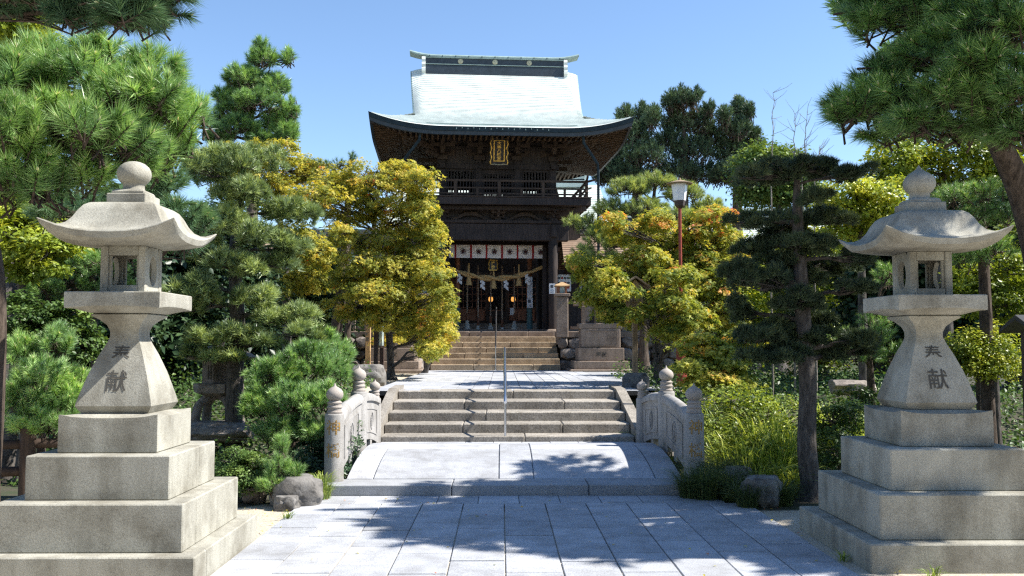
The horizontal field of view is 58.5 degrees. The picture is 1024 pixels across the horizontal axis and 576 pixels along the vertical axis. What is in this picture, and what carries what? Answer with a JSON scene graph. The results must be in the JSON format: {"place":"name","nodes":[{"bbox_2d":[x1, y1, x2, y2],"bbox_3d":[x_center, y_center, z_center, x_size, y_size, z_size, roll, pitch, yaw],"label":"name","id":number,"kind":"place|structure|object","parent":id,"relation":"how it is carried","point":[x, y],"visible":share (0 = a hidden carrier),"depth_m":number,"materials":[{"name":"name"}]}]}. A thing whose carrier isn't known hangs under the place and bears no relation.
{"place":"outdoors","nodes":[
{"label":"outdoors","id":0,"kind":"place"},
{"bbox_2d":[379,175,606,328],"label":"worship hall","id":1,"kind":"structure","parent":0,"point":[508,264],"depth_m":39.95,"materials":[{"name":"brown wood"}]},
{"bbox_2d":[381,442,633,443],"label":"landing pavement","id":2,"kind":"structure","parent":0,"point":[507,442],"depth_m":13.57,"materials":[{"name":"stone"}]},
{"bbox_2d":[636,380,646,442],"bbox_3d":[1.917,1.850,13.454,0.181,1.012,0.181,0,-4,-1],"label":"bridge post","id":3,"kind":"object","parent":2,"relation":"on","point":[641,388],"visible":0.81,"depth_m":13.40,"materials":[{"name":"stone"}]},
{"bbox_2d":[641,392,658,445],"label":"bridge parapet","id":4,"kind":"structure","parent":3,"relation":"attached to","point":[650,416],"depth_m":12.65,"materials":[{"name":"stone"}]},
{"bbox_2d":[0,345,1023,575],"bbox_3d":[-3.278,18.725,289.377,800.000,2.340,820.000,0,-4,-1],"label":"ground","id":5,"kind":"structure","parent":0,"point":[786,517],"depth_m":9.31,"materials":[{"name":"stone"}]},
{"bbox_2d":[1,428,57,495],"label":"log fence","id":6,"kind":"object","parent":5,"relation":"on","point":[26,444],"visible":0.17,"depth_m":9.11,"materials":[{"name":"wood"}]},
{"bbox_2d":[0,4,64,420],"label":"background tree","id":7,"kind":"object","parent":5,"relation":"on","point":[9,29],"visible":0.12,"depth_m":13.69,"materials":[{"name":"green plant"}]},
{"bbox_2d":[4,318,89,453],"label":"young pine","id":8,"kind":"object","parent":5,"relation":"on","point":[36,397],"visible":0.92,"depth_m":9.41,"materials":[{"name":"green plant"}]},
{"bbox_2d":[0,200,94,482],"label":"broadleaf tree","id":9,"kind":"object","parent":5,"relation":"on","point":[33,253],"visible":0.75,"depth_m":10.65,"materials":[{"name":"green plant"}]},
{"bbox_2d":[6,287,108,484],"bbox_3d":[-5.290,1.138,10.471,1.553,2.265,1.088,3,-5,-43],"label":"evergreen shrub","id":10,"kind":"object","parent":5,"relation":"on","point":[38,319],"visible":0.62,"depth_m":10.39,"materials":[{"name":"green plant"}]},
{"bbox_2d":[26,246,136,367],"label":"young pine","id":11,"kind":"object","parent":5,"relation":"on","point":[81,273],"visible":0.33,"depth_m":11.92,"materials":[{"name":"green plant"}]},
{"bbox_2d":[0,0,204,44],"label":"black pine","id":12,"kind":"object","parent":5,"relation":"on","point":[143,17],"visible":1,"depth_m":6.46,"materials":[{"name":"green plant"}]},
{"bbox_2d":[26,181,181,374],"bbox_3d":[-6.779,0.022,14.848,3.100,3.722,2.193,-3,-5,41],"label":"background tree","id":13,"kind":"object","parent":5,"relation":"on","point":[157,331],"visible":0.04,"depth_m":14.46,"materials":[{"name":"green plant"}]},
{"bbox_2d":[0,22,219,501],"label":"black pine","id":14,"kind":"object","parent":5,"relation":"on","point":[142,110],"visible":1,"depth_m":7.46,"materials":[{"name":"green plant"}]},
{"bbox_2d":[20,163,220,271],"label":"black pine","id":15,"kind":"object","parent":5,"relation":"on","point":[200,217],"visible":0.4,"depth_m":9.04,"materials":[{"name":"green plant"}]},
{"bbox_2d":[0,161,256,575],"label":"stone lantern","id":16,"kind":"object","parent":5,"relation":"on","point":[121,480],"visible":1,"depth_m":6.54,"materials":[{"name":"stone"}]},
{"bbox_2d":[1,344,374,485],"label":"undergrowth","id":17,"kind":"object","parent":5,"relation":"on","point":[197,396],"visible":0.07,"depth_m":14.55,"materials":[{"name":"green plant"}]},
{"bbox_2d":[190,420,254,442],"bbox_3d":[-3.929,1.910,12.162,0.920,0.264,0.644,0,-4,-1],"label":"lantern rock","id":18,"kind":"object","parent":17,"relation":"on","point":[221,431],"visible":0.75,"depth_m":11.92,"materials":[{"name":"stone"}]},
{"bbox_2d":[158,211,249,392],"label":"background tree","id":19,"kind":"object","parent":5,"relation":"on","point":[179,321],"visible":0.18,"depth_m":16.22,"materials":[{"name":"green plant"}]},
{"bbox_2d":[185,342,256,421],"bbox_3d":[-4.010,1.384,12.494,1.040,1.482,0.901,0,-4,-1],"label":"garden lantern","id":20,"kind":"object","parent":5,"relation":"on","point":[211,388],"visible":0.5,"depth_m":12.31,"materials":[{"name":"stone"}]},
{"bbox_2d":[186,195,288,369],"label":"background tree","id":21,"kind":"object","parent":5,"relation":"on","point":[256,280],"visible":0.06,"depth_m":19.91,"materials":[{"name":"green plant"}]},
{"bbox_2d":[177,33,302,368],"bbox_3d":[-8.987,-2.942,30.048,4.198,11.181,2.421,0,-4,-1],"label":"tall pine","id":22,"kind":"object","parent":5,"relation":"on","point":[246,91],"visible":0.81,"depth_m":30.00,"materials":[{"name":"green plant"}]},
{"bbox_2d":[214,446,272,498],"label":"round shrub","id":23,"kind":"object","parent":5,"relation":"on","point":[243,467],"visible":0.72,"depth_m":9.37,"materials":[{"name":"green plant"}]},
{"bbox_2d":[161,138,329,455],"bbox_3d":[-3.445,0.064,12.073,2.126,4.302,1.960,0,-4,-1],"label":"clipped pine","id":24,"kind":"object","parent":5,"relation":"on","point":[237,334],"visible":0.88,"depth_m":11.79,"materials":[{"name":"green plant"}]},
{"bbox_2d":[240,485,266,503],"bbox_3d":[-2.637,2.115,9.358,0.239,0.182,0.221,0,-4,-1],"label":"garden rock","id":25,"kind":"object","parent":5,"relation":"on","point":[258,498],"visible":0.57,"depth_m":9.27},
{"bbox_2d":[205,137,340,360],"bbox_3d":[-6.188,-0.827,24.740,4.041,6.370,3.133,0,-4,-1],"label":"maple tree","id":26,"kind":"object","parent":5,"relation":"on","point":[300,282],"visible":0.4,"depth_m":24.18,"materials":[{"name":"yellow plant"}]},
{"bbox_2d":[253,432,308,497],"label":"young pine","id":27,"kind":"object","parent":5,"relation":"on","point":[276,468],"visible":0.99,"depth_m":9.15,"materials":[{"name":"green plant"}]},
{"bbox_2d":[273,495,300,511],"bbox_3d":[-2.206,2.131,8.961,0.239,0.198,0.221,0,-4,-1],"label":"garden rock","id":28,"kind":"object","parent":5,"relation":"on","point":[284,503],"visible":0.77,"depth_m":8.88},
{"bbox_2d":[269,473,322,506],"bbox_3d":[-2.176,2.069,9.216,0.515,0.363,0.405,2,-4,-24],"label":"garden rock","id":29,"kind":"object","parent":5,"relation":"on","point":[307,488],"visible":0.69,"depth_m":9.06,"materials":[{"name":"stone"}]},
{"bbox_2d":[235,323,357,459],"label":"young pine","id":30,"kind":"object","parent":5,"relation":"on","point":[323,360],"visible":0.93,"depth_m":11.03,"materials":[{"name":"green plant"}]},
{"bbox_2d":[263,222,371,365],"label":"background tree","id":31,"kind":"object","parent":5,"relation":"on","point":[315,297],"visible":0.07,"depth_m":27.28,"materials":[{"name":"green plant"}]},
{"bbox_2d":[311,469,342,499],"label":"grass tuft","id":32,"kind":"object","parent":5,"relation":"on","point":[327,492],"visible":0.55,"depth_m":9.51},
{"bbox_2d":[289,420,365,478],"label":"evergreen shrub","id":33,"kind":"object","parent":5,"relation":"on","point":[313,459],"visible":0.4,"depth_m":10.55,"materials":[{"name":"green plant"}]},
{"bbox_2d":[308,210,363,364],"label":"pine tree","id":34,"kind":"object","parent":5,"relation":"on","point":[347,332],"visible":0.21,"depth_m":24.14,"materials":[{"name":"green plant"}]},
{"bbox_2d":[264,337,432,369],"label":"retaining wall","id":35,"kind":"structure","parent":5,"relation":"on","point":[359,344],"depth_m":29.58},
{"bbox_2d":[349,364,385,386],"bbox_3d":[-3.138,1.958,19.883,0.773,0.594,0.552,0,-4,-1],"label":"garden rock","id":36,"kind":"object","parent":5,"relation":"on","point":[379,372],"visible":0.46,"depth_m":19.71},
{"bbox_2d":[288,157,460,379],"bbox_3d":[-3.437,-0.505,21.575,4.617,5.412,3.073,0,-4,-1],"label":"maple tree","id":37,"kind":"object","parent":5,"relation":"on","point":[352,190],"visible":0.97,"depth_m":21.37,"materials":[{"name":"yellow plant"}]},
{"bbox_2d":[307,150,445,339],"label":"pine tree","id":38,"kind":"object","parent":5,"relation":"on","point":[336,324],"visible":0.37,"depth_m":24.75,"materials":[{"name":"green plant"}]},
{"bbox_2d":[372,294,386,364],"bbox_3d":[-3.294,1.257,22.530,0.500,2.182,1.041,0,-4,2],"label":"information board","id":39,"kind":"object","parent":5,"relation":"on","point":[378,339],"visible":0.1,"depth_m":22.18,"materials":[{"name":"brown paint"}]},
{"bbox_2d":[364,324,423,373],"bbox_3d":[-3.673,1.881,28.498,1.960,1.550,1.666,0,-4,-1],"label":"statue pedestal","id":40,"kind":"object","parent":5,"relation":"on","point":[413,366],"visible":0.2,"depth_m":27.77,"materials":[{"name":"grey stone"}]},
{"bbox_2d":[431,331,560,370],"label":"steps","id":41,"kind":"structure","parent":5,"relation":"on","point":[472,350],"depth_m":30.12,"materials":[{"name":"stone"}]},
{"bbox_2d":[381,385,636,442],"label":"steps","id":42,"kind":"structure","parent":5,"relation":"on","point":[533,415],"depth_m":14.72,"materials":[{"name":"stone"}]},
{"bbox_2d":[502,347,506,435],"bbox_3d":[-0.118,1.694,15.244,0.090,1.401,3.266,0,-4,-1],"label":"handrail","id":43,"kind":"object","parent":42,"relation":"on","point":[505,392],"visible":1,"depth_m":13.85,"materials":[{"name":"metal"}]},
{"bbox_2d":[347,443,680,481],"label":"stone bridge","id":44,"kind":"structure","parent":5,"relation":"on","point":[453,461],"depth_m":10.77,"materials":[{"name":"stone"}]},
{"bbox_2d":[350,366,366,456],"bbox_3d":[-1.974,1.574,11.761,0.218,1.153,0.218,0,-4,-1],"label":"bridge post","id":45,"kind":"object","parent":44,"relation":"on","point":[358,377],"visible":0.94,"depth_m":11.71,"materials":[{"name":"stone"}]},
{"bbox_2d":[367,392,380,445],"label":"bridge parapet","id":46,"kind":"structure","parent":44,"relation":"on","point":[373,401],"depth_m":12.68,"materials":[{"name":"stone"}]},
{"bbox_2d":[658,366,674,455],"bbox_3d":[1.996,1.577,11.806,0.218,1.153,0.218,0,-4,-1],"label":"bridge post","id":47,"kind":"object","parent":44,"relation":"on","point":[666,375],"visible":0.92,"depth_m":11.75,"materials":[{"name":"stone"}]},
{"bbox_2d":[457,329,578,344],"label":"gate platform","id":48,"kind":"structure","parent":5,"relation":"on","point":[522,330],"depth_m":33.57,"materials":[{"name":"brown stone"}]},
{"bbox_2d":[368,50,633,331],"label":"shrine gate","id":49,"kind":"structure","parent":48,"relation":"on","point":[466,109],"depth_m":32.87,"materials":[{"name":"brown wood"}]},
{"bbox_2d":[449,244,541,258],"bbox_3d":[-0.595,-1.354,33.896,3.700,0.545,0.044,0,-4,-5],"label":"crest curtain","id":50,"kind":"object","parent":49,"relation":"hanging from","point":[501,251],"visible":0.98,"depth_m":33.90,"materials":[{"name":"white fabric"}]},
{"bbox_2d":[449,264,541,289],"bbox_3d":[-0.656,-0.407,34.587,3.675,1.017,0.250,0,-4,-5],"label":"sacred rope","id":51,"kind":"object","parent":49,"relation":"hanging from","point":[469,275],"visible":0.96,"depth_m":34.51,"materials":[{"name":"fabric"}]},
{"bbox_2d":[490,137,508,164],"bbox_3d":[-0.450,-4.799,32.068,0.661,0.980,0.103,0,8,-5],"label":"gate plaque","id":52,"kind":"object","parent":49,"relation":"hanging from","point":[499,151],"visible":0.83,"depth_m":32.07,"materials":[{"name":"gold paint"}]},
{"bbox_2d":[527,258,532,328],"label":"hall pillar","id":53,"kind":"structure","parent":48,"relation":"on","point":[529,304],"depth_m":34.82,"materials":[{"name":"brown wood"}]},
{"bbox_2d":[327,479,715,496],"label":"bridge kerb","id":54,"kind":"structure","parent":5,"relation":"on","point":[494,487],"depth_m":9.74,"materials":[{"name":"stone"}]},
{"bbox_2d":[324,383,343,481],"bbox_3d":[-1.955,1.601,10.059,0.218,1.108,0.218,0,-4,-1],"label":"bridge post","id":55,"kind":"object","parent":54,"relation":"on","point":[334,441],"visible":0.94,"depth_m":9.97,"materials":[{"name":"stone"}]},
{"bbox_2d":[341,394,363,465],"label":"bridge parapet","id":56,"kind":"structure","parent":55,"relation":"attached to","point":[351,408],"depth_m":10.87,"materials":[{"name":"stone"}]},
{"bbox_2d":[684,383,704,478],"bbox_3d":[2.015,1.604,10.104,0.218,1.108,0.218,0,-4,-1],"label":"bridge post","id":57,"kind":"object","parent":54,"relation":"on","point":[694,424],"visible":0.91,"depth_m":10.03,"materials":[{"name":"stone"}]},
{"bbox_2d":[661,394,686,476],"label":"bridge parapet","id":58,"kind":"structure","parent":57,"relation":"attached to","point":[674,409],"depth_m":10.94,"materials":[{"name":"stone"}]},
{"bbox_2d":[590,99,667,223],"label":"conifer","id":59,"kind":"object","parent":5,"relation":"on","point":[640,144],"visible":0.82,"depth_m":37.74,"materials":[{"name":"plant"}]},
{"bbox_2d":[622,373,649,387],"bbox_3d":[2.364,1.835,17.548,0.497,0.412,0.478,0,-4,-1],"label":"garden rock","id":60,"kind":"object","parent":5,"relation":"on","point":[631,380],"visible":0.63,"depth_m":17.34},
{"bbox_2d":[626,276,650,372],"bbox_3d":[2.364,0.744,17.616,0.569,1.932,0.474,0,-4,-1],"label":"post lantern","id":61,"kind":"object","parent":5,"relation":"on","point":[638,282],"visible":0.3,"depth_m":17.53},
{"bbox_2d":[561,168,727,371],"bbox_3d":[4.142,-0.655,27.024,5.359,6.346,4.131,0,-4,-1],"label":"pine tree","id":62,"kind":"object","parent":5,"relation":"on","point":[656,179],"visible":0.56,"depth_m":28.00,"materials":[{"name":"green plant"}]},
{"bbox_2d":[558,229,738,330],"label":"gate wing","id":63,"kind":"structure","parent":5,"relation":"on","point":[574,315],"depth_m":33.94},
{"bbox_2d":[561,204,754,383],"bbox_3d":[3.200,0.097,18.643,4.276,3.962,4.355,0,-4,-1],"label":"maple tree","id":64,"kind":"object","parent":5,"relation":"on","point":[669,311],"visible":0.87,"depth_m":18.75,"materials":[{"name":"yellow plant"}]},
{"bbox_2d":[558,337,760,370],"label":"retaining wall","id":65,"kind":"structure","parent":5,"relation":"on","point":[567,346],"depth_m":29.66,"materials":[{"name":"stone"}]},
{"bbox_2d":[554,282,569,337],"bbox_3d":[1.633,0.711,29.834,0.500,1.810,0.500,0,-4,-1],"label":"lantern","id":66,"kind":"object","parent":65,"relation":"on","point":[561,295],"visible":1,"depth_m":29.64,"materials":[{"name":"stone"}]},
{"bbox_2d":[568,302,713,337],"bbox_3d":[4.836,1.041,30.000,6.050,1.168,0.400,0,-4,-1],"label":"stone fence","id":67,"kind":"object","parent":65,"relation":"on","point":[623,334],"visible":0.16,"depth_m":29.80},
{"bbox_2d":[650,82,725,208],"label":"conifer","id":68,"kind":"object","parent":5,"relation":"on","point":[704,135],"visible":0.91,"depth_m":38.34,"materials":[{"name":"plant"}]},
{"bbox_2d":[667,452,754,482],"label":"grass tuft","id":69,"kind":"object","parent":5,"relation":"on","point":[723,464],"visible":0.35,"depth_m":9.81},
{"bbox_2d":[663,324,769,415],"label":"maple tree","id":70,"kind":"object","parent":5,"relation":"on","point":[700,362],"visible":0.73,"depth_m":13.10,"materials":[{"name":"green plant"}]},
{"bbox_2d":[660,430,796,474],"bbox_3d":[2.700,2.000,10.354,2.065,0.764,1.954,0,-4,-1],"label":"grass clump","id":71,"kind":"object","parent":5,"relation":"on","point":[753,454],"visible":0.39,"depth_m":10.09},
{"bbox_2d":[683,465,776,502],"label":"grass tuft","id":72,"kind":"object","parent":5,"relation":"on","point":[727,498],"visible":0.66,"depth_m":9.39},
{"bbox_2d":[706,93,769,232],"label":"conifer","id":73,"kind":"object","parent":5,"relation":"on","point":[738,128],"visible":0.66,"depth_m":38.07,"materials":[{"name":"plant"}]},
{"bbox_2d":[694,227,783,373],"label":"background tree","id":74,"kind":"object","parent":5,"relation":"on","point":[754,297],"visible":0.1,"depth_m":23.41,"materials":[{"name":"green plant"}]},
{"bbox_2d":[701,380,798,465],"bbox_3d":[2.957,1.696,10.974,1.435,1.165,1.697,0,-4,-1],"label":"evergreen shrub","id":75,"kind":"object","parent":5,"relation":"on","point":[726,401],"visible":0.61,"depth_m":10.98,"materials":[{"name":"green plant"}]},
{"bbox_2d":[699,457,812,481],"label":"grass clump","id":76,"kind":"object","parent":5,"relation":"on","point":[769,472],"visible":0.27,"depth_m":9.80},
{"bbox_2d":[737,475,782,507],"bbox_3d":[2.514,2.079,9.218,0.368,0.363,0.460,-2,-4,32],"label":"garden rock","id":77,"kind":"object","parent":5,"relation":"on","point":[756,481],"visible":0.58,"depth_m":9.03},
{"bbox_2d":[704,407,828,458],"bbox_3d":[3.034,1.843,10.733,2.050,0.856,1.717,0,-4,-1],"label":"grass clump","id":78,"kind":"object","parent":5,"relation":"on","point":[779,442],"visible":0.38,"depth_m":10.58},
{"bbox_2d":[704,429,828,471],"bbox_3d":[2.710,1.962,10.418,1.918,0.632,1.927,0,-4,-1],"label":"grass clump","id":79,"kind":"object","parent":5,"relation":"on","point":[749,447],"visible":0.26,"depth_m":10.33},
{"bbox_2d":[721,133,829,371],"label":"background tree","id":80,"kind":"object","parent":5,"relation":"on","point":[760,197],"visible":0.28,"depth_m":29.86,"materials":[{"name":"green plant"}]},
{"bbox_2d":[718,438,840,480],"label":"grass clump","id":81,"kind":"object","parent":5,"relation":"on","point":[785,460],"visible":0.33,"depth_m":10.02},
{"bbox_2d":[727,425,840,472],"bbox_3d":[3.145,1.928,10.461,1.528,0.676,1.517,0,-4,-1],"label":"grass clump","id":82,"kind":"object","parent":5,"relation":"on","point":[794,442],"visible":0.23,"depth_m":10.29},
{"bbox_2d":[761,477,817,506],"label":"grass tuft","id":83,"kind":"object","parent":5,"relation":"on","point":[787,496],"visible":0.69,"depth_m":9.13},
{"bbox_2d":[759,462,821,495],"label":"grass clump","id":84,"kind":"object","parent":5,"relation":"on","point":[792,472],"visible":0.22,"depth_m":9.76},
{"bbox_2d":[713,151,883,502],"bbox_3d":[3.037,0.360,9.759,1.872,3.768,1.660,0,-4,-1],"label":"clipped pine","id":85,"kind":"object","parent":5,"relation":"on","point":[798,336],"visible":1,"depth_m":9.58,"materials":[{"name":"green plant"}]},
{"bbox_2d":[758,225,852,379],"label":"background tree","id":86,"kind":"object","parent":5,"relation":"on","point":[819,362],"visible":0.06,"depth_m":21.61,"materials":[{"name":"green plant"}]},
{"bbox_2d":[609,353,1023,469],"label":"undergrowth","id":87,"kind":"object","parent":5,"relation":"on","point":[782,378],"visible":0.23,"depth_m":16.05,"materials":[{"name":"green plant"}]},
{"bbox_2d":[816,384,880,469],"bbox_3d":[3.977,1.734,10.796,0.909,1.136,1.973,-3,-4,38],"label":"evergreen shrub","id":88,"kind":"object","parent":5,"relation":"on","point":[847,414],"visible":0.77,"depth_m":10.57,"materials":[{"name":"green plant"}]},
{"bbox_2d":[828,379,876,395],"bbox_3d":[5.027,1.473,13.492,0.626,0.231,0.460,0,-4,-1],"label":"garden rock","id":89,"kind":"object","parent":5,"relation":"on","point":[836,385],"visible":0.5,"depth_m":13.34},
{"bbox_2d":[802,172,908,426],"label":"broadleaf tree","id":90,"kind":"object","parent":5,"relation":"on","point":[867,193],"visible":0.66,"depth_m":13.33,"materials":[{"name":"green plant"}]},
{"bbox_2d":[826,260,904,404],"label":"young pine","id":91,"kind":"object","parent":5,"relation":"on","point":[884,322],"visible":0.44,"depth_m":12.34,"materials":[{"name":"green plant"}]},
{"bbox_2d":[827,194,924,380],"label":"background tree","id":92,"kind":"object","parent":5,"relation":"on","point":[848,307],"visible":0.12,"depth_m":19.77,"materials":[{"name":"green plant"}]},
{"bbox_2d":[799,165,1023,573],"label":"stone lantern","id":93,"kind":"object","parent":5,"relation":"on","point":[931,472],"visible":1,"depth_m":6.95,"materials":[{"name":"stone"}]},
{"bbox_2d":[811,0,1023,263],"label":"black pine","id":94,"kind":"object","parent":5,"relation":"on","point":[973,69],"visible":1,"depth_m":7.84,"materials":[{"name":"green plant"}]},
{"bbox_2d":[821,0,1023,84],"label":"black pine","id":95,"kind":"object","parent":5,"relation":"on","point":[833,10],"visible":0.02,"depth_m":10.02,"materials":[{"name":"green plant"}]},
{"bbox_2d":[885,166,977,370],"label":"background tree","id":96,"kind":"object","parent":5,"relation":"on","point":[921,283],"visible":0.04,"depth_m":18.88,"materials":[{"name":"green plant"}]},
{"bbox_2d":[857,132,1023,341],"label":"broadleaf tree","id":97,"kind":"object","parent":5,"relation":"on","point":[907,157],"visible":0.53,"depth_m":16.20,"materials":[{"name":"green plant"}]},
{"bbox_2d":[930,175,1021,443],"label":"young pine","id":98,"kind":"object","parent":5,"relation":"on","point":[981,214],"visible":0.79,"depth_m":10.51,"materials":[{"name":"green plant"}]},
{"bbox_2d":[939,221,1023,444],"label":"tree","id":99,"kind":"object","parent":5,"relation":"on","point":[1003,291],"visible":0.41,"depth_m":11.29,"materials":[{"name":"green plant"}]},
{"bbox_2d":[945,318,1021,409],"bbox_3d":[5.518,1.314,10.761,1.148,1.922,1.196,0,-4,-1],"label":"round shrub","id":100,"kind":"object","parent":5,"relation":"on","point":[970,353],"visible":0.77,"depth_m":10.53,"materials":[{"name":"green plant"}]},
{"bbox_2d":[953,151,1023,388],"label":"background tree","id":101,"kind":"object","parent":5,"relation":"on","point":[966,323],"visible":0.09,"depth_m":17.67,"materials":[{"name":"green plant"}]},
{"bbox_2d":[999,315,1023,418],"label":"notice board","id":102,"kind":"object","parent":5,"relation":"on","point":[1014,324],"visible":1,"depth_m":9.69,"materials":[{"name":"brown paint"}]},
{"bbox_2d":[20,0,1023,228],"label":"sky","id":103,"kind":"structure","parent":0,"point":[355,60],"materials":[{"name":"blue"}]},
{"bbox_2d":[369,370,681,394],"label":"plaza pavement","id":104,"kind":"structure","parent":0,"point":[494,379],"depth_m":20.81,"materials":[{"name":"stone"}]},
{"bbox_2d":[566,323,630,372],"bbox_3d":[2.727,1.885,28.571,1.960,1.550,1.666,0,-4,-1],"label":"statue pedestal","id":105,"kind":"object","parent":104,"relation":"on","point":[599,349],"visible":0.94,"depth_m":27.98,"materials":[{"name":"grey stone"}]},
{"bbox_2d":[666,178,692,383],"bbox_3d":[3.316,-0.069,17.977,0.525,4.237,0.517,0,-4,-1],"label":"lamp post","id":106,"kind":"object","parent":104,"relation":"on","point":[679,186],"visible":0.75,"depth_m":17.99,"materials":[{"name":"metal"}]},
{"bbox_2d":[211,495,858,575],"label":"approach pavement","id":107,"kind":"structure","parent":0,"point":[303,539],"depth_m":7.49,"materials":[{"name":"stone"}]},
{"bbox_2d":[662,466,713,498],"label":"grass tuft","id":108,"kind":"object","parent":107,"relation":"on","point":[685,492],"visible":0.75,"depth_m":9.54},
{"bbox_2d":[660,459,761,500],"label":"grass tuft","id":109,"kind":"object","parent":107,"relation":"on","point":[705,494],"visible":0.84,"depth_m":9.45,"materials":[{"name":"plant"}]},
{"bbox_2d":[704,474,795,508],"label":"grass tuft","id":110,"kind":"object","parent":107,"relation":"on","point":[752,502],"visible":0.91,"depth_m":8.98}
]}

